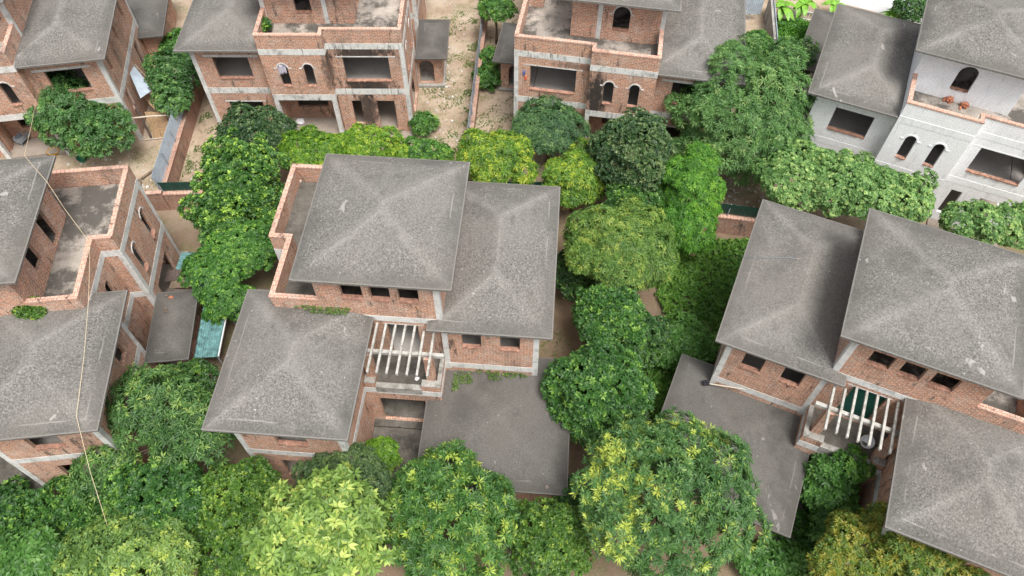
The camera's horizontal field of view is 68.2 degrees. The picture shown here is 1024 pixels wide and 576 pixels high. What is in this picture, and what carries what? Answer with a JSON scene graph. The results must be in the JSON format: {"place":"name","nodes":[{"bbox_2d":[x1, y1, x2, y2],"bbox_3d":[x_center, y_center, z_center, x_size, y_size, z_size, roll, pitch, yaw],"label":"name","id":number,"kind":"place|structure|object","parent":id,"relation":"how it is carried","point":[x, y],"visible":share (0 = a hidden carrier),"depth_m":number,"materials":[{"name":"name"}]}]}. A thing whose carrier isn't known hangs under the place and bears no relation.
{"place":"outdoors","nodes":[
{"label":"outdoors","id":0,"kind":"place"},
{"bbox_2d":[452,370,526,390],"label":"wall weeds","id":1,"kind":"object","parent":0,"point":[494,377],"depth_m":43.37,"materials":[{"name":"green plant"}]},
{"bbox_2d":[0,0,1023,575],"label":"ground","id":2,"kind":"structure","parent":0,"point":[182,232],"depth_m":57.37,"materials":[{"name":"soil"}]},
{"bbox_2d":[12,131,30,146],"bbox_3d":[-37.602,-11.666,58.552,0.600,1.000,1.600,17,57,11],"label":"metal trough","id":3,"kind":"object","parent":2,"relation":"on","point":[19,138],"visible":0.65,"depth_m":58.07,"materials":[{"name":"grey metal"}]},
{"bbox_2d":[0,521,70,575],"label":"papaya plant","id":4,"kind":"object","parent":2,"relation":"on","point":[33,549],"visible":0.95,"depth_m":38.08,"materials":[{"name":"green plant"}]},
{"bbox_2d":[0,470,105,547],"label":"vine thicket","id":5,"kind":"object","parent":2,"relation":"on","point":[17,501],"visible":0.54,"depth_m":40.49,"materials":[{"name":"green plant"}]},
{"bbox_2d":[47,147,58,155],"bbox_3d":[-35.205,-10.412,58.128,0.924,0.300,0.901,1,55,0],"label":"yellow basin","id":6,"kind":"object","parent":2,"relation":"on","point":[55,153],"visible":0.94,"depth_m":57.99,"materials":[{"name":"plastic"}]},
{"bbox_2d":[23,70,136,159],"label":"broadleaf tree","id":7,"kind":"object","parent":2,"relation":"on","point":[91,126],"visible":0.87,"depth_m":54.44,"materials":[{"name":"green plant"}]},
{"bbox_2d":[76,155,85,162],"bbox_3d":[-32.810,-9.831,57.706,0.726,0.360,0.708,1,55,0],"label":"green bucket","id":8,"kind":"object","parent":2,"relation":"on","point":[79,159],"visible":0.72,"depth_m":57.63,"materials":[{"name":"plastic"}]},
{"bbox_2d":[0,0,176,158],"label":"brick villa","id":9,"kind":"object","parent":2,"relation":"on","point":[103,47],"visible":0.87,"depth_m":54.25,"materials":[{"name":"concrete"}]},
{"bbox_2d":[130,66,150,97],"bbox_3d":[-28.666,-16.148,58.332,1.097,0.414,5.046,-25,59,-17],"label":"metal sheet","id":10,"kind":"object","parent":9,"relation":"on","point":[140,84],"visible":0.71,"depth_m":57.95,"materials":[{"name":"white metal"}]},
{"bbox_2d":[0,155,202,498],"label":"brick villa","id":11,"kind":"object","parent":2,"relation":"on","point":[130,249],"visible":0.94,"depth_m":40.59,"materials":[{"name":"concrete"}]},
{"bbox_2d":[9,295,47,319],"bbox_3d":[-25.326,0.950,39.621,2.037,1.062,1.593,1,55,0],"label":"shrub","id":12,"kind":"object","parent":11,"relation":"on","point":[25,312],"visible":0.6,"depth_m":39.32,"materials":[{"name":"green plant"}]},
{"bbox_2d":[24,81,107,526],"bbox_3d":[-25.204,-3.705,42.781,2.525,6.324,35.076,-20,58,-14],"label":"rope","id":13,"kind":"object","parent":11,"relation":"attached to","point":[87,312],"visible":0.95,"depth_m":39.03,"materials":[{"name":"fabric"}]},
{"bbox_2d":[163,269,192,281],"bbox_3d":[-21.972,-0.875,49.779,1.874,0.120,0.880,-6,56,-4],"label":"shed sheet","id":14,"kind":"object","parent":11,"relation":"on","point":[172,275],"visible":0.64,"depth_m":49.74,"materials":[{"name":"brown metal"}]},
{"bbox_2d":[167,288,192,291],"bbox_3d":[-21.429,0.333,49.174,2.084,0.070,0.651,-2,55,-2],"label":"shed sheet","id":15,"kind":"object","parent":11,"relation":"on","point":[169,290],"visible":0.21,"depth_m":49.29,"materials":[{"name":"brown metal"}]},
{"bbox_2d":[169,279,191,287],"bbox_3d":[-21.523,-0.356,49.539,1.702,0.050,0.799,-2,55,-2],"label":"shed sheet","id":16,"kind":"object","parent":11,"relation":"on","point":[175,284],"visible":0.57,"depth_m":49.41,"materials":[{"name":"brown"}]},
{"bbox_2d":[175,252,197,269],"bbox_3d":[-21.310,-1.657,50.468,2.050,0.189,1.803,1,55,0],"label":"shed sheet","id":17,"kind":"object","parent":11,"relation":"on","point":[181,259],"visible":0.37,"depth_m":50.62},
{"bbox_2d":[49,501,202,575],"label":"pale tree","id":18,"kind":"object","parent":2,"relation":"on","point":[130,544],"visible":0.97,"depth_m":35.31,"materials":[{"name":"green plant"}]},
{"bbox_2d":[67,155,197,181],"bbox_3d":[-29.362,-8.684,57.111,17.271,0.226,5.963,1,55,0],"label":"rubble","id":19,"kind":"object","parent":2,"relation":"on","point":[106,159],"visible":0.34,"depth_m":57.61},
{"bbox_2d":[137,169,152,184],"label":"wall","id":20,"kind":"structure","parent":2,"relation":"on","point":[145,175],"depth_m":56.77,"materials":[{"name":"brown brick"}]},
{"bbox_2d":[131,93,169,140],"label":"plank gate","id":21,"kind":"structure","parent":2,"relation":"on","point":[158,122],"depth_m":58.35,"materials":[{"name":"brown wood"}]},
{"bbox_2d":[65,361,237,510],"bbox_3d":[-18.817,8.363,40.941,9.095,7.964,7.697,1,55,0],"label":"longan tree","id":22,"kind":"object","parent":2,"relation":"on","point":[163,429],"visible":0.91,"depth_m":38.85,"materials":[{"name":"green plant"}]},
{"bbox_2d":[96,457,208,549],"bbox_3d":[-17.805,11.662,39.344,5.487,6.861,5.448,-25,59,-16],"label":"jackfruit tree","id":23,"kind":"object","parent":2,"relation":"on","point":[148,486],"visible":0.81,"depth_m":37.33,"materials":[{"name":"green plant"}]},
{"bbox_2d":[144,190,170,210],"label":"boundary wall","id":24,"kind":"structure","parent":2,"relation":"on","point":[156,198],"depth_m":54.16,"materials":[{"name":"brick"}]},
{"bbox_2d":[141,46,201,117],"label":"broadleaf tree","id":25,"kind":"object","parent":2,"relation":"on","point":[167,62],"visible":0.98,"depth_m":57.22,"materials":[{"name":"green plant"}]},
{"bbox_2d":[156,27,186,56],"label":"shrub","id":26,"kind":"object","parent":2,"relation":"on","point":[171,39],"visible":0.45,"depth_m":62.60,"materials":[{"name":"green plant"}]},
{"bbox_2d":[151,75,204,190],"bbox_3d":[-25.336,-13.553,58.820,0.440,3.230,16.315,-1,55,-1],"label":"sheet fence","id":27,"kind":"object","parent":2,"relation":"on","point":[172,153],"visible":0.54,"depth_m":56.73,"materials":[{"name":"metal"}]},
{"bbox_2d":[157,181,202,209],"bbox_3d":[-21.683,-6.620,54.215,6.307,2.980,0.340,-2,55,-2],"label":"sheet fence","id":28,"kind":"object","parent":2,"relation":"on","point":[172,198],"visible":0.38,"depth_m":53.78,"materials":[{"name":"brick"}]},
{"bbox_2d":[167,357,219,405],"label":"evergreen tree","id":29,"kind":"object","parent":2,"relation":"on","point":[203,377],"visible":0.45,"depth_m":42.36,"materials":[{"name":"green plant"}]},
{"bbox_2d":[194,308,235,364],"bbox_3d":[-18.442,3.308,47.327,1.520,2.685,3.500,-2,55,-2],"label":"awning","id":30,"kind":"object","parent":2,"relation":"on","point":[209,340],"visible":0.56,"depth_m":46.09,"materials":[{"name":"teal plastic"}]},
{"bbox_2d":[176,218,276,325],"bbox_3d":[-17.840,-0.920,48.513,5.179,6.048,7.461,22,58,14],"label":"curry tree","id":31,"kind":"object","parent":2,"relation":"on","point":[239,248],"visible":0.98,"depth_m":46.66,"materials":[{"name":"green plant"}]},
{"bbox_2d":[176,127,292,245],"bbox_3d":[-17.910,-5.658,50.471,6.808,8.198,8.733,1,55,0],"label":"jackfruit tree","id":32,"kind":"object","parent":2,"relation":"on","point":[234,193],"visible":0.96,"depth_m":48.17,"materials":[{"name":"green plant"}]},
{"bbox_2d":[186,454,283,575],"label":"gardenia tree","id":33,"kind":"object","parent":2,"relation":"on","point":[227,516],"visible":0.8,"depth_m":37.74,"materials":[{"name":"green plant"}]},
{"bbox_2d":[214,100,297,157],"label":"rubber tree","id":34,"kind":"object","parent":2,"relation":"on","point":[251,122],"visible":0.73,"depth_m":53.24,"materials":[{"name":"green plant"}]},
{"bbox_2d":[173,0,449,138],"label":"brick villa","id":35,"kind":"object","parent":2,"relation":"on","point":[347,63],"visible":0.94,"depth_m":55.07,"materials":[{"name":"brick"}]},
{"bbox_2d":[255,16,272,32],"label":"shrub","id":36,"kind":"object","parent":35,"relation":"on","point":[266,24],"visible":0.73,"depth_m":52.80,"materials":[{"name":"green plant"}]},
{"bbox_2d":[278,64,286,74],"bbox_3d":[-16.419,-15.507,54.000,0.686,1.124,0.112,0,55,0],"label":"hanging cloth","id":37,"kind":"object","parent":35,"relation":"hanging from","point":[282,69],"visible":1,"depth_m":53.92,"materials":[{"name":"white fabric"}]},
{"bbox_2d":[296,118,304,124],"bbox_3d":[-16.762,-13.175,59.858,0.688,0.344,0.681,1,55,0],"label":"plastic bag","id":38,"kind":"object","parent":35,"relation":"on","point":[300,121],"visible":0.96,"depth_m":59.70,"materials":[{"name":"white plastic"}]},
{"bbox_2d":[275,124,350,170],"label":"broadleaf tree","id":39,"kind":"object","parent":2,"relation":"on","point":[309,141],"visible":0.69,"depth_m":52.63,"materials":[{"name":"green plant"}]},
{"bbox_2d":[241,460,401,575],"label":"umbrella tree","id":40,"kind":"object","parent":2,"relation":"on","point":[334,528],"visible":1,"depth_m":34.92,"materials":[{"name":"green plant"}]},
{"bbox_2d":[75,0,573,357],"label":"yard weeds","id":41,"kind":"object","parent":2,"relation":"on","point":[449,132],"visible":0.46,"depth_m":61.05,"materials":[{"name":"green plant"}]},
{"bbox_2d":[290,441,394,522],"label":"evergreen tree","id":42,"kind":"object","parent":2,"relation":"on","point":[378,471],"visible":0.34,"depth_m":39.19,"materials":[{"name":"green plant"}]},
{"bbox_2d":[330,121,407,157],"bbox_3d":[-10.635,-9.748,55.456,6.267,4.715,3.712,1,55,0],"label":"flowering bush","id":43,"kind":"object","parent":2,"relation":"on","point":[362,142],"visible":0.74,"depth_m":53.83,"materials":[{"name":"green plant"}]},
{"bbox_2d":[361,435,403,480],"bbox_3d":[-7.422,9.836,43.040,2.609,2.956,2.473,1,55,0],"label":"bright bush","id":44,"kind":"object","parent":2,"relation":"on","point":[388,454],"visible":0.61,"depth_m":42.22,"materials":[{"name":"green plant"}]},
{"bbox_2d":[201,153,569,502],"bbox_3d":[-6.273,1.445,42.631,19.780,13.300,17.380,4,55,2],"label":"brick villa","id":45,"kind":"object","parent":2,"relation":"on","point":[433,275],"visible":0.96,"depth_m":40.17,"materials":[{"name":"concrete"}]},
{"bbox_2d":[294,305,350,315],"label":"ledge weeds","id":46,"kind":"object","parent":45,"relation":"on","point":[330,309],"visible":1,"depth_m":39.66,"materials":[{"name":"green plant"}]},
{"bbox_2d":[390,135,454,160],"bbox_3d":[-6.762,-9.659,56.102,5.182,3.596,2.812,1,55,0],"label":"lime bush","id":47,"kind":"object","parent":2,"relation":"on","point":[425,150],"visible":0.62,"depth_m":55.00,"materials":[{"name":"green plant"}]},
{"bbox_2d":[407,111,440,136],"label":"shrub","id":48,"kind":"object","parent":2,"relation":"on","point":[426,122],"visible":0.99,"depth_m":58.60,"materials":[{"name":"green plant"}]},
{"bbox_2d":[427,1,469,141],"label":"rubble","id":49,"kind":"object","parent":2,"relation":"on","point":[468,105],"visible":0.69,"depth_m":62.55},
{"bbox_2d":[377,437,522,575],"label":"star leaf tree","id":50,"kind":"object","parent":2,"relation":"on","point":[485,513],"visible":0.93,"depth_m":36.75,"materials":[{"name":"green plant"}]},
{"bbox_2d":[465,12,487,180],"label":"wall","id":51,"kind":"structure","parent":2,"relation":"on","point":[475,86],"depth_m":61.08,"materials":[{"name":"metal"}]},
{"bbox_2d":[470,65,501,92],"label":"shrub","id":52,"kind":"object","parent":2,"relation":"on","point":[490,76],"visible":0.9,"depth_m":61.78,"materials":[{"name":"green plant"}]},
{"bbox_2d":[479,45,499,66],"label":"shrub","id":53,"kind":"object","parent":2,"relation":"on","point":[487,55],"visible":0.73,"depth_m":62.78,"materials":[{"name":"green plant"}]},
{"bbox_2d":[455,127,539,184],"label":"mango tree","id":54,"kind":"object","parent":2,"relation":"on","point":[492,155],"visible":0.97,"depth_m":51.65,"materials":[{"name":"green plant"}]},
{"bbox_2d":[477,0,518,44],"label":"papaya tree","id":55,"kind":"object","parent":2,"relation":"on","point":[494,10],"visible":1,"depth_m":62.47,"materials":[{"name":"green plant"}]},
{"bbox_2d":[507,181,581,210],"bbox_3d":[2.060,-6.483,54.272,6.000,2.980,0.340,1,55,0],"label":"sheet fence","id":56,"kind":"object","parent":2,"relation":"on","point":[560,208],"visible":0.07,"depth_m":54.84,"materials":[{"name":"metal"}]},
{"bbox_2d":[510,93,590,162],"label":"longleaf tree","id":57,"kind":"object","parent":2,"relation":"on","point":[549,125],"visible":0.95,"depth_m":54.04,"materials":[{"name":"green plant"}]},
{"bbox_2d":[508,497,598,575],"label":"evergreen tree","id":58,"kind":"object","parent":2,"relation":"on","point":[541,548],"visible":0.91,"depth_m":37.09,"materials":[{"name":"green plant"}]},
{"bbox_2d":[541,136,606,212],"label":"mango tree","id":59,"kind":"object","parent":2,"relation":"on","point":[574,177],"visible":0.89,"depth_m":50.90,"materials":[{"name":"green plant"}]},
{"bbox_2d":[551,474,597,506],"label":"evergreen tree","id":60,"kind":"object","parent":2,"relation":"on","point":[570,499],"visible":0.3,"depth_m":39.80,"materials":[{"name":"green plant"}]},
{"bbox_2d":[556,242,599,301],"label":"evergreen tree","id":61,"kind":"object","parent":2,"relation":"on","point":[571,279],"visible":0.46,"depth_m":48.30,"materials":[{"name":"green plant"}]},
{"bbox_2d":[539,336,657,451],"bbox_3d":[4.876,6.217,43.029,6.203,7.220,5.859,-29,60,-19],"label":"jackfruit tree","id":62,"kind":"object","parent":2,"relation":"on","point":[614,380],"visible":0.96,"depth_m":40.84,"materials":[{"name":"green plant"}]},
{"bbox_2d":[571,276,650,348],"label":"jackfruit tree","id":63,"kind":"object","parent":2,"relation":"on","point":[608,311],"visible":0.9,"depth_m":43.78,"materials":[{"name":"green plant"}]},
{"bbox_2d":[492,0,745,157],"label":"brick villa","id":64,"kind":"object","parent":2,"relation":"on","point":[598,64],"visible":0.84,"depth_m":53.09,"materials":[{"name":"brick"}]},
{"bbox_2d":[561,194,679,291],"bbox_3d":[6.630,-1.753,47.887,7.226,8.280,7.150,1,55,0],"label":"mango tree","id":65,"kind":"object","parent":2,"relation":"on","point":[639,230],"visible":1,"depth_m":45.00,"materials":[{"name":"green plant"}]},
{"bbox_2d":[580,105,674,194],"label":"rubber tree","id":66,"kind":"object","parent":2,"relation":"on","point":[643,136],"visible":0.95,"depth_m":49.18,"materials":[{"name":"green plant"}]},
{"bbox_2d":[603,179,662,238],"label":"evergreen tree","id":67,"kind":"object","parent":2,"relation":"on","point":[614,194],"visible":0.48,"depth_m":49.61,"materials":[{"name":"green plant"}]},
{"bbox_2d":[610,313,674,368],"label":"jackfruit tree","id":68,"kind":"object","parent":2,"relation":"on","point":[660,334],"visible":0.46,"depth_m":44.67,"materials":[{"name":"green plant"}]},
{"bbox_2d":[569,404,772,575],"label":"mango tree","id":69,"kind":"object","parent":2,"relation":"on","point":[609,470],"visible":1,"depth_m":35.08,"materials":[{"name":"green plant"}]},
{"bbox_2d":[651,311,719,373],"bbox_3d":[10.903,3.528,47.418,4.664,3.106,4.299,1,55,0],"label":"papaya plant","id":70,"kind":"object","parent":2,"relation":"on","point":[694,336],"visible":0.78,"depth_m":46.26,"materials":[{"name":"green plant"}]},
{"bbox_2d":[649,140,726,256],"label":"drooping tree","id":71,"kind":"object","parent":2,"relation":"on","point":[689,175],"visible":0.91,"depth_m":48.81,"materials":[{"name":"green plant"}]},
{"bbox_2d":[641,237,748,423],"bbox_3d":[11.001,2.131,49.606,6.805,0.893,16.948,18,57,12],"label":"ground cover","id":72,"kind":"object","parent":2,"relation":"on","point":[722,277],"visible":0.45,"depth_m":50.80,"materials":[{"name":"green plant"}]},
{"bbox_2d":[702,203,758,236],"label":"wall","id":73,"kind":"structure","parent":2,"relation":"on","point":[734,224],"depth_m":52.81,"materials":[{"name":"brick"}]},
{"bbox_2d":[663,33,817,187],"bbox_3d":[16.157,-12.411,53.967,11.120,10.482,11.032,1,55,0],"label":"mango tree","id":74,"kind":"object","parent":2,"relation":"on","point":[772,79],"visible":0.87,"depth_m":50.69,"materials":[{"name":"green plant"}]},
{"bbox_2d":[724,176,766,216],"bbox_3d":[17.613,-7.340,56.485,7.230,0.198,5.172,1,55,0],"label":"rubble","id":75,"kind":"object","parent":2,"relation":"on","point":[730,196],"visible":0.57,"depth_m":56.28,"materials":[{"name":"grey stone"}]},
{"bbox_2d":[746,29,776,60],"bbox_3d":[20.181,-19.785,63.306,3.546,3.505,3.622,1,55,0],"label":"shrub","id":76,"kind":"object","parent":2,"relation":"on","point":[768,43],"visible":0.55,"depth_m":62.05,"materials":[{"name":"green plant"}]},
{"bbox_2d":[764,0,777,53],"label":"concrete post wall","id":77,"kind":"structure","parent":2,"relation":"on","point":[770,19],"depth_m":65.68,"materials":[{"name":"grey concrete"}]},
{"bbox_2d":[766,7,813,19],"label":"railing","id":78,"kind":"object","parent":77,"relation":"attached to","point":[794,14],"visible":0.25,"depth_m":67.00,"materials":[{"name":"white paint"}]},
{"bbox_2d":[731,538,811,575],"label":"tree","id":79,"kind":"object","parent":2,"relation":"on","point":[787,558],"visible":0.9,"depth_m":39.61,"materials":[{"name":"green plant"}]},
{"bbox_2d":[775,0,795,20],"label":"banana plant","id":80,"kind":"object","parent":2,"relation":"on","point":[782,5],"visible":0.98,"depth_m":66.36,"materials":[{"name":"green plant"}]},
{"bbox_2d":[752,462,824,575],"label":"alley plants","id":81,"kind":"object","parent":2,"relation":"on","point":[803,512],"visible":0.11,"depth_m":41.72,"materials":[{"name":"green plant"}]},
{"bbox_2d":[776,17,810,42],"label":"tall grass","id":82,"kind":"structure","parent":2,"relation":"on","point":[797,27],"depth_m":65.75,"materials":[{"name":"green plant"}]},
{"bbox_2d":[768,35,820,80],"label":"papaya tree","id":83,"kind":"object","parent":2,"relation":"on","point":[803,42],"visible":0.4,"depth_m":59.80,"materials":[{"name":"green plant"}]},
{"bbox_2d":[790,0,818,17],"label":"banana plant","id":84,"kind":"object","parent":2,"relation":"on","point":[801,6],"visible":0.97,"depth_m":66.56,"materials":[{"name":"green plant"}]},
{"bbox_2d":[799,453,861,510],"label":"tree","id":85,"kind":"object","parent":2,"relation":"on","point":[820,491],"visible":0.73,"depth_m":39.75,"materials":[{"name":"green plant"}]},
{"bbox_2d":[804,503,861,553],"bbox_3d":[17.593,12.839,40.756,3.267,3.574,3.195,1,55,0],"label":"papaya plant","id":86,"kind":"object","parent":2,"relation":"on","point":[817,525],"visible":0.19,"depth_m":40.50,"materials":[{"name":"green plant"}]},
{"bbox_2d":[821,0,844,12],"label":"banana plant","id":87,"kind":"object","parent":2,"relation":"on","point":[833,4],"visible":0.69,"depth_m":66.52,"materials":[{"name":"green plant"}]},
{"bbox_2d":[650,199,1023,575],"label":"brick villa","id":88,"kind":"object","parent":2,"relation":"on","point":[919,327],"visible":0.91,"depth_m":37.56,"materials":[{"name":"concrete"}]},
{"bbox_2d":[703,380,745,389],"bbox_3d":[13.454,5.854,42.547,5.412,0.460,0.398,13,56,9],"label":"fallen lamp pole","id":89,"kind":"object","parent":88,"relation":"on","point":[705,382],"visible":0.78,"depth_m":42.93,"materials":[{"name":"white metal"}]},
{"bbox_2d":[837,387,885,418],"bbox_3d":[18.368,6.093,39.954,1.679,3.210,0.020,20,58,13],"label":"green board","id":90,"kind":"object","parent":88,"relation":"attached to","point":[859,403],"visible":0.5,"depth_m":39.86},
{"bbox_2d":[860,435,874,448],"bbox_3d":[18.929,8.186,40.309,0.748,0.300,0.729,-11,79,16],"label":"white basin","id":91,"kind":"object","parent":88,"relation":"on","point":[864,438],"visible":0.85,"depth_m":40.26,"materials":[{"name":"ceramic"}]},
{"bbox_2d":[748,139,938,222],"bbox_3d":[21.680,-5.847,51.107,12.058,7.783,6.129,17,57,11],"label":"broad tree","id":92,"kind":"object","parent":2,"relation":"on","point":[858,192],"visible":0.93,"depth_m":48.57,"materials":[{"name":"green plant"}]},
{"bbox_2d":[826,443,877,488],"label":"sapling","id":93,"kind":"object","parent":2,"relation":"on","point":[851,465],"visible":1,"depth_m":39.22,"materials":[{"name":"green plant"}]},
{"bbox_2d":[878,8,900,18],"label":"banana plant","id":94,"kind":"object","parent":2,"relation":"on","point":[891,13],"visible":0.45,"depth_m":66.27,"materials":[{"name":"green plant"}]},
{"bbox_2d":[806,498,991,575],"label":"lychee tree","id":95,"kind":"object","parent":2,"relation":"on","point":[887,556],"visible":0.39,"depth_m":36.02,"materials":[{"name":"green plant"}]},
{"bbox_2d":[789,0,1023,246],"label":"whitewashed villa","id":96,"kind":"object","parent":2,"relation":"on","point":[881,86],"visible":0.91,"depth_m":50.13,"materials":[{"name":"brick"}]},
{"bbox_2d":[942,96,953,103],"bbox_3d":[28.777,-12.417,49.829,0.756,0.327,0.580,1,55,0],"label":"brick pile","id":97,"kind":"object","parent":96,"relation":"on","point":[949,99],"visible":1,"depth_m":49.77,"materials":[{"name":"orange brick"}]},
{"bbox_2d":[959,101,968,109],"bbox_3d":[29.632,-11.969,49.524,0.804,0.330,0.631,1,55,0],"label":"brick pile","id":98,"kind":"object","parent":96,"relation":"on","point":[964,105],"visible":1,"depth_m":49.45,"materials":[{"name":"orange brick"}]},
{"bbox_2d":[891,0,925,22],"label":"papaya tree","id":99,"kind":"object","parent":2,"relation":"on","point":[902,8],"visible":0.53,"depth_m":64.48,"materials":[{"name":"green plant"}]},
{"bbox_2d":[938,198,1023,250],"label":"broad tree","id":100,"kind":"object","parent":2,"relation":"on","point":[971,224],"visible":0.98,"depth_m":48.02,"materials":[{"name":"green plant"}]},
{"bbox_2d":[746,0,763,19],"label":"sheet wall","id":101,"kind":"structure","parent":0,"point":[753,6],"depth_m":66.87,"materials":[{"name":"white metal"}]},
{"bbox_2d":[839,0,921,21],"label":"road","id":102,"kind":"structure","parent":0,"point":[878,6],"depth_m":69.52,"materials":[{"name":"white concrete"}]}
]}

